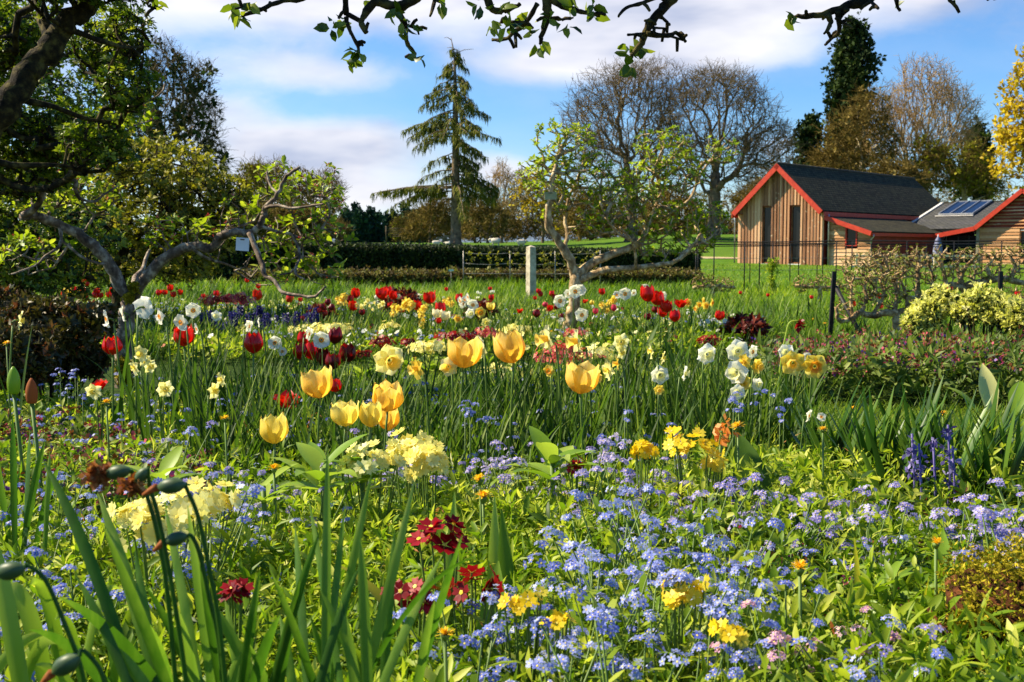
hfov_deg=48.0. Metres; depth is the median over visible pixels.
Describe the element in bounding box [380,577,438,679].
wallflower
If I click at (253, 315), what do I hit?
grape hyacinth
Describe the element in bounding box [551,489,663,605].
forget me not
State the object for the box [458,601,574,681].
forget me not
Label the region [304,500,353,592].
forget me not
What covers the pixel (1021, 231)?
window
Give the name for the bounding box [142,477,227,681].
seed pod
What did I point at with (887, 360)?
lungwort drift
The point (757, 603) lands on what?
forget me not
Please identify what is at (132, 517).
primrose
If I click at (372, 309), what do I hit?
daffodil
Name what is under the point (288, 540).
forget me not
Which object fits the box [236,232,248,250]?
plant label
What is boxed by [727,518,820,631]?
forget me not
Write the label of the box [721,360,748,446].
daffodil
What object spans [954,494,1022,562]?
forget me not
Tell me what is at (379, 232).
conifer tree
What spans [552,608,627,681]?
forget me not
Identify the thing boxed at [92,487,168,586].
forget me not
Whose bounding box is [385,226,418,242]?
field gate
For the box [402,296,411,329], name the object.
daffodil
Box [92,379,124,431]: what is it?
tulip
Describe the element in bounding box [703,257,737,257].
path
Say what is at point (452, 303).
daffodil
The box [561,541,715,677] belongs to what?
forget me not
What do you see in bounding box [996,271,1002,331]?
iron post
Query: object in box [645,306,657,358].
tulip
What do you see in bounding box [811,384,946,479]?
iris plant
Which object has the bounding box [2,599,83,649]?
forget me not
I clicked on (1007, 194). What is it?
budding tree
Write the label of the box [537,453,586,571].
wallflower
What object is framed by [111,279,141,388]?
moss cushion
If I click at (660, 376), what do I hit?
daffodil
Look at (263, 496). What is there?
peony
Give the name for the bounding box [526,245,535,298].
concrete post
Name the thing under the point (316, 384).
tulip
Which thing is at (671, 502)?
forget me not
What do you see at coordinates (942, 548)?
broad leaf
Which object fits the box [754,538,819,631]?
forget me not
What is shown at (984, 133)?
conifer tree
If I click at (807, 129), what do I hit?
conifer tree
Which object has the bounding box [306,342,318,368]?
tulip
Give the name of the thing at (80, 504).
forget me not
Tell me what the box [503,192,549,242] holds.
budding tree
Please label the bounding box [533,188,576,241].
budding tree
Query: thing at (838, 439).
iris plant
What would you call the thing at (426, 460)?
primrose
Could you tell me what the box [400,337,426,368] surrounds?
polyanthus
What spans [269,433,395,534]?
peony
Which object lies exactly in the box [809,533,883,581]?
forget me not
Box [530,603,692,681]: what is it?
forget me not
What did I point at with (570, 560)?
forget me not
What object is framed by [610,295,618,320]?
daffodil
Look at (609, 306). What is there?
daffodil
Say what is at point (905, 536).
forget me not
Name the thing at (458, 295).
tulip
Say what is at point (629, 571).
forget me not
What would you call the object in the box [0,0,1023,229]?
sky
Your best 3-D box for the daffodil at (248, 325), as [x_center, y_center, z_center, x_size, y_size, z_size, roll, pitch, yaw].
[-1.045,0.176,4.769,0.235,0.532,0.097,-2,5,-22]
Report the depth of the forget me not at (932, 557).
2.40 m
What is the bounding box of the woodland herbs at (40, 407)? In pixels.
[0,368,1023,505]
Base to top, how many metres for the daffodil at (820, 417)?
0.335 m
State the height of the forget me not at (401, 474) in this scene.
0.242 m
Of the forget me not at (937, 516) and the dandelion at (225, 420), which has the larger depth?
the dandelion at (225, 420)
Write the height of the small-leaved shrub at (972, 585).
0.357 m
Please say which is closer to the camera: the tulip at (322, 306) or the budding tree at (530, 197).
the tulip at (322, 306)
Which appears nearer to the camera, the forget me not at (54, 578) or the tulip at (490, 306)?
the forget me not at (54, 578)
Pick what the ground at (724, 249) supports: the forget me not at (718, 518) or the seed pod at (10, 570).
the forget me not at (718, 518)
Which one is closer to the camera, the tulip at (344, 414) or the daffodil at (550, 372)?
the tulip at (344, 414)
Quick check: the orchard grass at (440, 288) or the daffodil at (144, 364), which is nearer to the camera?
the daffodil at (144, 364)
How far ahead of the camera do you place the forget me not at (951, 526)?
2.40 m
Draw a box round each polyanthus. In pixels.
[340,350,379,380]
[362,334,397,365]
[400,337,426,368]
[433,330,477,358]
[475,326,497,362]
[533,340,605,379]
[563,326,587,354]
[693,334,723,355]
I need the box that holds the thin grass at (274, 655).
[9,450,1019,681]
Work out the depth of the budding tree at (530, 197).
103.96 m
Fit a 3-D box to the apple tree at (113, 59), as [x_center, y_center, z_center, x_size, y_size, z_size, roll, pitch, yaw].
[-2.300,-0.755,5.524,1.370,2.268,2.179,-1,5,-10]
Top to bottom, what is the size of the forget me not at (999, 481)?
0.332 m
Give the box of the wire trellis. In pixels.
[463,250,600,287]
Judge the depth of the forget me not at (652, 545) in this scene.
2.37 m
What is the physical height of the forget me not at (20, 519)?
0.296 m
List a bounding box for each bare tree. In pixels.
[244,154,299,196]
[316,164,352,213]
[484,156,519,242]
[750,131,807,189]
[855,51,992,191]
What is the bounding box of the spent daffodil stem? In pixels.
[773,319,805,423]
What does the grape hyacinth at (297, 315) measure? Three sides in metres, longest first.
0.314 x 0.074 x 0.073 m
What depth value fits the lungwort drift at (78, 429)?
3.81 m
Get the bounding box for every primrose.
[106,492,209,674]
[159,476,241,617]
[198,291,255,309]
[287,324,313,332]
[298,322,354,354]
[336,439,406,588]
[378,319,407,350]
[386,427,436,568]
[402,440,452,575]
[406,340,457,372]
[481,362,536,393]
[495,323,534,348]
[572,342,622,378]
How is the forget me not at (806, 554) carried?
on the ground at (724, 249)
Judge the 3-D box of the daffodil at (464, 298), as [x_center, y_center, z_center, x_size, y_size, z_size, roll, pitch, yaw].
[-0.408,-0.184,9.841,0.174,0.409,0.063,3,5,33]
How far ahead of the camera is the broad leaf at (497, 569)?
1.89 m
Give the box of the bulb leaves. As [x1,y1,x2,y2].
[0,275,1022,365]
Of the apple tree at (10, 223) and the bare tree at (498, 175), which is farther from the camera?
the bare tree at (498, 175)
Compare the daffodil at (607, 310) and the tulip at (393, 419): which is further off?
the daffodil at (607, 310)
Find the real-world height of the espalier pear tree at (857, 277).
0.856 m
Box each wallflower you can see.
[217,577,253,638]
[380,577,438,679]
[406,513,470,661]
[447,564,504,673]
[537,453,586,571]
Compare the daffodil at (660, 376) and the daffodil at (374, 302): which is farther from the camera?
the daffodil at (374, 302)
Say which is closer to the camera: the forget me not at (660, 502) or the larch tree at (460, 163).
the forget me not at (660, 502)
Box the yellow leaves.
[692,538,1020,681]
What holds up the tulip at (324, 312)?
on the ground at (724, 249)
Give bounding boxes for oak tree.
[553,51,692,241]
[644,58,813,239]
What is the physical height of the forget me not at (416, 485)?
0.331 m
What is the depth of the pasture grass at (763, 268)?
37.83 m
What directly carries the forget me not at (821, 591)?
on the ground at (724, 249)
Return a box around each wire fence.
[695,240,1023,294]
[697,243,1022,284]
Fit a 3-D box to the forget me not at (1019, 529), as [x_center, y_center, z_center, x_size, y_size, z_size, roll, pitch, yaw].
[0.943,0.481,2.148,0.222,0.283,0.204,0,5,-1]
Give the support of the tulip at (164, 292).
on the ground at (724, 249)
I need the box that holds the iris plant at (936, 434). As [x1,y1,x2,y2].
[891,383,1023,495]
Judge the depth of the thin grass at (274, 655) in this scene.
2.44 m
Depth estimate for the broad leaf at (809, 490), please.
2.64 m
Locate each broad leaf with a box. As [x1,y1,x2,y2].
[334,563,413,654]
[443,492,459,627]
[476,561,508,673]
[487,496,498,576]
[498,508,515,647]
[733,434,771,527]
[758,487,818,553]
[771,488,812,565]
[849,554,905,664]
[930,530,953,632]
[946,387,977,413]
[978,364,998,410]
[1008,381,1023,414]
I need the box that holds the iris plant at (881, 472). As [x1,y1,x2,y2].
[831,396,968,524]
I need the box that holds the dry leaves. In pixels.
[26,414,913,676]
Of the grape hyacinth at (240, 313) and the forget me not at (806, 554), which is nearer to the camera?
the forget me not at (806, 554)
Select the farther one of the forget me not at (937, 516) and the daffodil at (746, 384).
the daffodil at (746, 384)
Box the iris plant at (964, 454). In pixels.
[874,405,1005,515]
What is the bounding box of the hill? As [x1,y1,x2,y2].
[96,214,732,241]
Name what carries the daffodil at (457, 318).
on the ground at (724, 249)
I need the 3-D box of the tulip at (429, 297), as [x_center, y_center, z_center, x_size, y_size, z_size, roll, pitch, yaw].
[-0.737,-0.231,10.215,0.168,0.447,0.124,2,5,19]
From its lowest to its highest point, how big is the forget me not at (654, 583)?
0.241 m
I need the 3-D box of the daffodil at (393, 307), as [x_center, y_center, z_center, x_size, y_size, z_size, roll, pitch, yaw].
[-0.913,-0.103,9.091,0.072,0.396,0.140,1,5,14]
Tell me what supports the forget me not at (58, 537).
on the ground at (724, 249)
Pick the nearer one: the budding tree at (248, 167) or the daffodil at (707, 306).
the daffodil at (707, 306)
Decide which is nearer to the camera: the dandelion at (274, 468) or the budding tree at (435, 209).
the dandelion at (274, 468)
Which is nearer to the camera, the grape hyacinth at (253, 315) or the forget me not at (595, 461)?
the forget me not at (595, 461)
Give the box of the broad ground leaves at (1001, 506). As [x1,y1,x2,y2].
[7,457,1023,681]
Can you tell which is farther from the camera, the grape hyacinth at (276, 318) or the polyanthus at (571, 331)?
the grape hyacinth at (276, 318)
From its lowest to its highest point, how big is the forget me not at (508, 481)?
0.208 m
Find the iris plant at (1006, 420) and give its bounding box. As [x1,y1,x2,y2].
[927,375,1023,482]
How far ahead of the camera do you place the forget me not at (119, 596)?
1.90 m
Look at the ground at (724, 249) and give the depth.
8.29 m
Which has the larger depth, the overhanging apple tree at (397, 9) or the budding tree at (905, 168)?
the budding tree at (905, 168)
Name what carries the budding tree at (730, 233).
on the ground at (724, 249)
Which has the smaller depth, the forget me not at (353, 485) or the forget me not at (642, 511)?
the forget me not at (642, 511)
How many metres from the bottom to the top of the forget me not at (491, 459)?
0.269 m
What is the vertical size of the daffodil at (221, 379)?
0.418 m
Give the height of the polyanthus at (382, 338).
0.238 m
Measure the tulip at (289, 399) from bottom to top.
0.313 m
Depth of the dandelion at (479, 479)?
2.53 m
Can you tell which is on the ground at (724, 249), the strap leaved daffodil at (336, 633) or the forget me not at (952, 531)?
the forget me not at (952, 531)
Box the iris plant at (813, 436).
[783,385,904,478]
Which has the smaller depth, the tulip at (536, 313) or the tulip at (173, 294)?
the tulip at (536, 313)
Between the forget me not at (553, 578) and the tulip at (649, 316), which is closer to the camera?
the forget me not at (553, 578)
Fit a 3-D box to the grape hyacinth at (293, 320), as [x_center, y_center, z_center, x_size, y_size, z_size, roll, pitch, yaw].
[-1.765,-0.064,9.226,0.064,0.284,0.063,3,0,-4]
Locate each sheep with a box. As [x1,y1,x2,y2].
[488,238,500,245]
[516,240,527,246]
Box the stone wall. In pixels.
[433,235,450,243]
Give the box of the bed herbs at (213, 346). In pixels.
[57,294,786,364]
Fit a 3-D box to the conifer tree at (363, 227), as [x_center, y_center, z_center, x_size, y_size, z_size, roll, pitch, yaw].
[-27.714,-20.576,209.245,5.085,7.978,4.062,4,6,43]
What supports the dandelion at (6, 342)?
on the ground at (724, 249)
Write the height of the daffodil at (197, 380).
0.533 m
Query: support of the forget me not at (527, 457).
on the ground at (724, 249)
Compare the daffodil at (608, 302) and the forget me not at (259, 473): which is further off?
the daffodil at (608, 302)
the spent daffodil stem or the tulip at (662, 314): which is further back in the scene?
the tulip at (662, 314)
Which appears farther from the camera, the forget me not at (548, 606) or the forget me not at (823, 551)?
the forget me not at (823, 551)
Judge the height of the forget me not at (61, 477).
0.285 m
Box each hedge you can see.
[2,237,702,283]
[232,265,704,287]
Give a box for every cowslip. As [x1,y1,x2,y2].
[497,585,547,681]
[539,609,575,680]
[618,586,709,655]
[629,439,659,534]
[661,569,709,681]
[662,426,724,549]
[684,454,728,561]
[708,617,749,681]
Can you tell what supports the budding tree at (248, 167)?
on the ground at (724, 249)
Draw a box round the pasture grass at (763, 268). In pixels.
[183,262,1023,284]
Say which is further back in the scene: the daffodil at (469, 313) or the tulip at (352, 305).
the tulip at (352, 305)
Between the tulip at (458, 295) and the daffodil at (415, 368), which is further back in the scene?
the tulip at (458, 295)
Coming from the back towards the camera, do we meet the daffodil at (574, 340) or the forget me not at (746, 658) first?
the daffodil at (574, 340)
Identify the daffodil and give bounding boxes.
[0,311,32,419]
[0,415,59,549]
[0,548,119,681]
[30,460,319,681]
[84,383,110,443]
[102,310,161,447]
[107,296,154,439]
[119,305,159,436]
[123,360,162,446]
[129,359,164,445]
[132,355,165,438]
[134,345,162,449]
[155,308,191,444]
[156,381,173,439]
[173,314,199,457]
[174,323,208,417]
[179,302,237,412]
[193,383,234,482]
[203,310,221,381]
[204,372,233,479]
[222,317,283,402]
[229,320,280,410]
[251,336,286,411]
[269,347,286,390]
[270,445,478,681]
[288,327,328,399]
[313,331,341,406]
[336,302,342,321]
[338,297,345,324]
[340,293,350,322]
[355,303,361,325]
[359,300,368,328]
[371,307,380,333]
[373,301,381,330]
[379,300,385,322]
[390,303,397,329]
[391,302,410,336]
[391,310,400,342]
[393,304,401,336]
[400,298,413,348]
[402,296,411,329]
[406,301,415,336]
[407,357,474,484]
[414,304,426,354]
[418,312,424,339]
[422,318,431,337]
[423,303,428,335]
[439,356,468,457]
[445,300,458,322]
[446,296,451,328]
[447,300,454,327]
[453,314,461,334]
[457,296,466,319]
[457,335,488,446]
[458,296,469,321]
[465,293,472,328]
[465,299,478,318]
[465,308,474,329]
[475,307,485,328]
[481,317,491,326]
[534,325,562,443]
[543,364,554,437]
[553,295,566,336]
[559,289,572,340]
[560,284,589,334]
[564,374,628,461]
[565,329,639,447]
[569,285,590,328]
[575,308,587,336]
[582,333,640,450]
[586,359,629,483]
[595,346,640,453]
[598,301,610,329]
[599,356,651,483]
[602,308,611,328]
[606,305,612,321]
[607,299,614,321]
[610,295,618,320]
[613,291,621,327]
[617,288,630,323]
[620,290,638,325]
[621,385,688,454]
[636,284,650,339]
[637,365,668,447]
[638,342,695,452]
[649,351,690,441]
[652,291,670,341]
[652,366,698,469]
[673,343,726,446]
[685,299,691,315]
[702,302,709,325]
[708,345,774,424]
[709,339,756,445]
[712,384,747,451]
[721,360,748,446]
[726,376,771,445]
[734,359,788,434]
[738,354,775,443]
[743,378,782,443]
[776,353,827,447]
[778,344,793,459]
[780,350,837,461]
[784,410,811,487]
[799,355,828,449]
[804,413,854,481]
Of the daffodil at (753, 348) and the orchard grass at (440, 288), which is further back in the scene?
the orchard grass at (440, 288)
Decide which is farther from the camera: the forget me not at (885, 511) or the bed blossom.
the bed blossom
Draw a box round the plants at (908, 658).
[0,424,1023,681]
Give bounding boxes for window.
[762,206,770,262]
[788,205,800,264]
[845,227,857,245]
[1019,230,1023,258]
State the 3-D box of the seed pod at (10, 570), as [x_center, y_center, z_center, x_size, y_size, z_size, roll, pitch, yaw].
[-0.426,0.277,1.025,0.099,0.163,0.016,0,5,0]
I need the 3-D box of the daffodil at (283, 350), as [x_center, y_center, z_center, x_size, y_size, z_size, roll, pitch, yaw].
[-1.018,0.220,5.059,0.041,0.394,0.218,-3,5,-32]
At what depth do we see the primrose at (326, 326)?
8.55 m
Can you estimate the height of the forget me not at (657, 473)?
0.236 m
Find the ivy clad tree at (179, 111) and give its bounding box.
[106,31,237,218]
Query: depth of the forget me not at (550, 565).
1.99 m
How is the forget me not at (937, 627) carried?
on the ground at (724, 249)
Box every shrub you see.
[0,283,120,412]
[765,256,779,293]
[925,524,1023,673]
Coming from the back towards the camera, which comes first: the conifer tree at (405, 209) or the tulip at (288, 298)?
the conifer tree at (405, 209)
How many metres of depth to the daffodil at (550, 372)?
3.72 m
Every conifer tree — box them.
[334,205,356,242]
[348,201,360,229]
[351,206,373,242]
[364,205,377,242]
[368,208,388,242]
[381,210,398,242]
[392,209,399,242]
[394,202,411,241]
[401,208,419,242]
[419,216,432,242]
[791,108,823,165]
[949,115,996,234]
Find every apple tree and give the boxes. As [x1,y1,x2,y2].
[0,0,144,210]
[0,0,167,211]
[0,83,358,387]
[0,167,138,300]
[46,126,259,317]
[144,0,988,78]
[514,117,743,338]
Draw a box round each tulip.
[77,335,122,448]
[92,292,98,298]
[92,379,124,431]
[161,290,168,309]
[164,324,209,439]
[167,284,173,311]
[170,291,175,302]
[237,331,263,432]
[246,412,288,541]
[252,289,261,300]
[272,390,299,414]
[283,342,315,417]
[284,394,319,436]
[286,295,293,310]
[287,365,336,495]
[297,331,308,370]
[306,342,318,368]
[309,353,340,422]
[314,348,329,410]
[319,303,324,323]
[322,309,327,322]
[324,326,362,404]
[325,298,330,321]
[328,304,334,322]
[330,399,373,528]
[331,377,341,459]
[331,399,393,529]
[339,342,358,404]
[346,287,364,319]
[346,294,353,321]
[348,300,356,326]
[359,308,367,345]
[365,378,405,506]
[373,287,390,319]
[379,408,405,506]
[383,285,393,319]
[385,290,397,319]
[413,336,501,477]
[414,300,426,329]
[423,291,435,327]
[427,317,441,351]
[432,308,441,351]
[435,301,445,331]
[440,311,449,339]
[454,293,462,329]
[482,302,494,327]
[482,327,558,469]
[533,308,540,322]
[542,301,547,317]
[547,305,555,329]
[565,360,599,492]
[593,288,604,317]
[593,307,597,323]
[611,304,621,332]
[628,284,658,363]
[642,290,671,354]
[643,313,659,360]
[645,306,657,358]
[657,306,667,339]
[660,299,681,359]
[662,309,689,364]
[669,298,701,363]
[712,413,740,504]
[715,309,724,350]
[947,287,952,333]
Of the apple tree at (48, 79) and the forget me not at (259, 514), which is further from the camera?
the apple tree at (48, 79)
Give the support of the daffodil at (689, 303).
on the ground at (724, 249)
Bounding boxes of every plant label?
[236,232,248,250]
[544,186,556,199]
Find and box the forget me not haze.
[4,297,792,507]
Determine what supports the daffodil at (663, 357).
on the ground at (724, 249)
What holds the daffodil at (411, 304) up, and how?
on the ground at (724, 249)
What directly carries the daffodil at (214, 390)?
on the ground at (724, 249)
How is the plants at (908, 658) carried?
on the ground at (724, 249)
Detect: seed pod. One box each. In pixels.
[0,561,85,681]
[41,648,106,681]
[78,457,177,681]
[116,467,187,681]
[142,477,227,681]
[152,531,221,681]
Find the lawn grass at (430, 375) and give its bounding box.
[0,347,1023,441]
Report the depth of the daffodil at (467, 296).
9.66 m
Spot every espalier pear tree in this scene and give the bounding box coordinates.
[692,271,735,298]
[792,270,854,299]
[834,245,937,305]
[834,256,923,331]
[855,243,1023,330]
[992,282,1023,299]
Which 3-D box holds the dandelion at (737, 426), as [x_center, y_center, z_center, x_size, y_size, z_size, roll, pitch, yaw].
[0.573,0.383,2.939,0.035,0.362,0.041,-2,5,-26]
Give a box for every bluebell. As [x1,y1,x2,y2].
[902,434,924,515]
[911,444,927,497]
[923,437,939,512]
[937,425,956,505]
[942,446,961,521]
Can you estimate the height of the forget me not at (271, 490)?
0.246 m
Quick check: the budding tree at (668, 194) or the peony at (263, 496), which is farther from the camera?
the budding tree at (668, 194)
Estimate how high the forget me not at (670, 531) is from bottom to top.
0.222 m
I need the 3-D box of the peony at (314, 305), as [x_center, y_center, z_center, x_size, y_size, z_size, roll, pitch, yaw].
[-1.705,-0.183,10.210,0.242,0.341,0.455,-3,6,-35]
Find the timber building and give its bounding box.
[732,162,1023,265]
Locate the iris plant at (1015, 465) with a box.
[951,396,1023,509]
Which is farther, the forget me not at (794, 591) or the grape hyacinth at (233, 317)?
the grape hyacinth at (233, 317)
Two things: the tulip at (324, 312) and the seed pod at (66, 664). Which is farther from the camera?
the tulip at (324, 312)
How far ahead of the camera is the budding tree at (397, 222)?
158.80 m
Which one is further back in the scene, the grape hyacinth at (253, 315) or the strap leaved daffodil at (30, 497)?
the grape hyacinth at (253, 315)
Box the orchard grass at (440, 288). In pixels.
[1,274,1023,347]
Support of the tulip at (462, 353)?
on the ground at (724, 249)
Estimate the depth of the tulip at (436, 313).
8.89 m
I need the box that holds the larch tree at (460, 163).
[370,37,501,245]
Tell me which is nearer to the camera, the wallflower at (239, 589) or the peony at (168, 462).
the wallflower at (239, 589)
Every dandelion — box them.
[4,340,10,433]
[103,399,110,502]
[220,415,228,497]
[269,463,279,568]
[436,626,453,681]
[470,473,483,595]
[476,489,493,573]
[731,421,745,494]
[791,559,807,659]
[819,426,826,508]
[929,536,944,637]
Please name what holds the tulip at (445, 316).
on the ground at (724, 249)
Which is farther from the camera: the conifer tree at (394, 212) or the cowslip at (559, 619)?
the conifer tree at (394, 212)
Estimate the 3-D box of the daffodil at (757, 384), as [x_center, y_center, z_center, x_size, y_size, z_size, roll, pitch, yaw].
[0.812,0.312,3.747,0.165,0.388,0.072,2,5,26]
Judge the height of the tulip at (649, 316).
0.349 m
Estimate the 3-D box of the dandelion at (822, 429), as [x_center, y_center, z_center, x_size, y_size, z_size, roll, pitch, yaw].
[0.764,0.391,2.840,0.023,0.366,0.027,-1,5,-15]
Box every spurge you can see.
[897,282,960,335]
[946,279,1020,339]
[999,297,1023,340]
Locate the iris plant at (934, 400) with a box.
[855,375,974,464]
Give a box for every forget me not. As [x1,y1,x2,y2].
[0,483,24,532]
[0,488,42,579]
[0,561,74,681]
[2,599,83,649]
[3,556,51,592]
[5,520,62,613]
[6,482,52,534]
[13,575,91,621]
[18,475,83,574]
[18,546,102,675]
[18,585,70,646]
[20,533,65,583]
[36,484,109,566]
[38,471,93,548]
[38,505,97,588]
[52,586,125,675]
[59,514,122,617]
[64,581,154,669]
[79,485,164,535]
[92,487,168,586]
[116,502,159,609]
[134,482,265,617]
[139,491,255,595]
[141,549,185,625]
[146,420,218,478]
[151,477,250,582]
[154,542,213,657]
[159,470,233,546]
[168,515,252,609]
[201,537,273,602]
[204,461,256,552]
[207,502,247,600]
[209,466,247,517]
[212,485,277,582]
[213,469,265,518]
[217,511,275,603]
[239,517,306,594]
[241,484,314,574]
[246,502,294,583]
[277,462,354,582]
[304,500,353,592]
[333,474,375,514]
[337,428,394,525]
[347,467,405,528]
[373,430,447,522]
[393,466,423,496]
[393,584,499,669]
[412,591,520,681]
[429,439,512,553]
[448,584,553,646]
[450,461,491,510]
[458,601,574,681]
[465,455,520,526]
[466,456,545,552]
[470,623,526,681]
[487,591,541,681]
[496,624,586,681]
[503,480,547,555]
[504,442,543,527]
[506,576,609,679]
[522,604,577,664]
[523,539,649,613]
[525,627,575,681]
[526,446,580,536]
[526,608,602,681]
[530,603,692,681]
[536,625,616,681]
[538,439,634,536]
[538,483,658,600]
[546,455,635,559]
[548,552,651,659]
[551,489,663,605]
[551,640,616,681]
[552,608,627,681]
[554,543,695,681]
[554,630,707,681]
[555,509,601,582]
[560,503,610,551]
[561,464,636,539]
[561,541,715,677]
[563,540,616,635]
[574,454,662,583]
[580,522,624,571]
[582,432,621,507]
[582,483,658,544]
[583,552,720,678]
[588,438,616,534]
[593,568,738,681]
[597,509,679,609]
[599,487,730,649]
[601,487,677,556]
[603,565,669,651]
[608,467,668,532]
[610,536,686,579]
[612,456,668,534]
[616,457,684,531]
[616,527,658,596]
[626,566,731,669]
[633,497,679,544]
[634,489,686,523]
[635,579,750,681]
[641,527,676,595]
[642,470,677,545]
[646,550,762,671]
[647,526,718,608]
[650,454,727,507]
[654,490,686,588]
[662,476,725,551]
[669,519,735,653]
[674,496,740,550]
[675,472,765,593]
[677,516,784,602]
[682,594,775,681]
[683,508,790,650]
[684,558,779,663]
[691,641,734,681]
[698,492,766,552]
[700,618,827,681]
[703,564,750,680]
[708,477,766,550]
[709,599,786,680]
[710,475,790,518]
[718,499,771,547]
[719,476,829,565]
[726,597,842,681]
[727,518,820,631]
[727,647,760,681]
[735,566,790,639]
[736,647,760,681]
[738,478,791,530]
[749,578,829,668]
[754,490,853,591]
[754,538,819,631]
[761,491,838,613]
[763,635,815,675]
[768,572,812,650]
[781,484,876,557]
[789,498,838,523]
[789,636,952,681]
[790,543,853,597]
[792,623,900,680]
[795,522,871,588]
[796,500,892,587]
[806,605,872,681]
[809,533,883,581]
[818,481,900,583]
[836,508,920,544]
[844,499,887,593]
[846,502,913,618]
[850,614,906,681]
[875,537,933,579]
[896,504,993,557]
[912,623,947,680]
[913,528,1016,575]
[929,513,1023,556]
[938,509,971,545]
[950,495,987,560]
[952,505,1008,566]
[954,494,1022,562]
[959,508,1018,568]
[966,492,1023,545]
[971,504,1018,527]
[979,511,1023,559]
[986,477,1023,545]
[995,516,1023,562]
[1001,507,1023,540]
[1006,485,1022,535]
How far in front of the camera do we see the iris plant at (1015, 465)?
3.08 m
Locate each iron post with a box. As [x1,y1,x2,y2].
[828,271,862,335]
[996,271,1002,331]
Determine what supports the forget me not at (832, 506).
on the ground at (724, 249)
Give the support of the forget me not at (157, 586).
on the ground at (724, 249)
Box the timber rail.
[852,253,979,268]
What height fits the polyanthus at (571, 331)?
0.223 m
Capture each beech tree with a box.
[802,77,908,171]
[898,126,1014,200]
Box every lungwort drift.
[0,405,217,536]
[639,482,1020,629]
[748,320,1023,407]
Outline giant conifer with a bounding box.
[817,11,886,168]
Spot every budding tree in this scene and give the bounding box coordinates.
[211,195,284,240]
[231,153,301,239]
[263,197,345,242]
[280,164,350,239]
[330,214,353,242]
[384,213,409,242]
[396,206,448,242]
[399,193,450,242]
[434,207,471,241]
[460,192,521,242]
[460,203,499,242]
[476,194,521,242]
[502,164,576,242]
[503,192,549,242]
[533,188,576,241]
[554,183,603,239]
[556,185,620,241]
[584,181,623,238]
[614,188,661,236]
[638,181,707,234]
[662,192,700,234]
[683,186,729,234]
[720,184,745,234]
[724,182,753,234]
[727,176,762,232]
[861,151,942,191]
[929,189,940,202]
[936,188,959,201]
[981,178,1013,200]
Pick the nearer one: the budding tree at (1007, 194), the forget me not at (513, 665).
the forget me not at (513, 665)
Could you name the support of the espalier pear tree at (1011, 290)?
on the ground at (724, 249)
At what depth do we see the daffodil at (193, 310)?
4.62 m
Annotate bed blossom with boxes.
[79,293,756,351]
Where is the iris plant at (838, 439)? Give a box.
[773,378,876,467]
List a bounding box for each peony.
[111,446,200,518]
[229,463,298,574]
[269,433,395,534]
[305,302,338,323]
[319,457,397,535]
[376,285,422,319]
[462,296,499,327]
[504,426,598,551]
[715,311,772,344]
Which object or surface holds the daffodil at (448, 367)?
on the ground at (724, 249)
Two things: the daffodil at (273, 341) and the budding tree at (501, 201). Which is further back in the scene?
the budding tree at (501, 201)
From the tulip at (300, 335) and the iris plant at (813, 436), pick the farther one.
the tulip at (300, 335)
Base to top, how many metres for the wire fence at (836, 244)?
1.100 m
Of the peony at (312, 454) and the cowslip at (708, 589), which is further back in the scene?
the peony at (312, 454)
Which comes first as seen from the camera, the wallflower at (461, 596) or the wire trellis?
the wallflower at (461, 596)
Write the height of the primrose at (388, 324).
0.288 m
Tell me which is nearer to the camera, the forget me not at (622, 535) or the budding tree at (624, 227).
the forget me not at (622, 535)
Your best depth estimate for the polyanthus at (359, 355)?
7.19 m
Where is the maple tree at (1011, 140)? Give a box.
[980,45,1023,191]
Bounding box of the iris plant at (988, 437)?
[950,405,1023,505]
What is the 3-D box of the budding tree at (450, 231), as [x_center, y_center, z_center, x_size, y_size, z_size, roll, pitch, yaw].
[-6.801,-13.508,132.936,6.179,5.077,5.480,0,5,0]
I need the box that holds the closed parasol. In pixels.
[932,234,942,264]
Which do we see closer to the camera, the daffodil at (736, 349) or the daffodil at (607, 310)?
the daffodil at (736, 349)
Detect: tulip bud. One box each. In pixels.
[7,366,30,538]
[25,378,74,540]
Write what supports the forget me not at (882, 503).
on the ground at (724, 249)
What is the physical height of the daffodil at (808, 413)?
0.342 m
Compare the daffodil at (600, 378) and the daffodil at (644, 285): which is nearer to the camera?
the daffodil at (600, 378)
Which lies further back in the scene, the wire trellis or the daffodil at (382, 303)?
the wire trellis
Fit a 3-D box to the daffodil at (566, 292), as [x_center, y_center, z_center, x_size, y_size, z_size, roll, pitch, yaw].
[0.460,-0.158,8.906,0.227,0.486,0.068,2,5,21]
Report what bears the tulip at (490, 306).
on the ground at (724, 249)
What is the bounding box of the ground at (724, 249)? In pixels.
[0,235,1023,662]
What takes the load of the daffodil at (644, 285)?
on the ground at (724, 249)
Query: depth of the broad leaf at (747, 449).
3.01 m
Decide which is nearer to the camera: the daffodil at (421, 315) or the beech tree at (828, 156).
the daffodil at (421, 315)
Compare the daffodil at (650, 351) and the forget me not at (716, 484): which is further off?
the daffodil at (650, 351)
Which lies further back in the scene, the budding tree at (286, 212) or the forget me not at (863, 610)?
the budding tree at (286, 212)
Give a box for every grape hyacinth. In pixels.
[207,313,214,326]
[228,310,235,333]
[230,311,237,335]
[237,306,244,323]
[248,312,255,329]
[255,305,261,317]
[259,306,264,320]
[263,312,270,333]
[274,315,279,327]
[281,312,290,327]
[290,316,295,327]
[294,311,300,334]
[305,312,312,325]
[312,309,319,325]

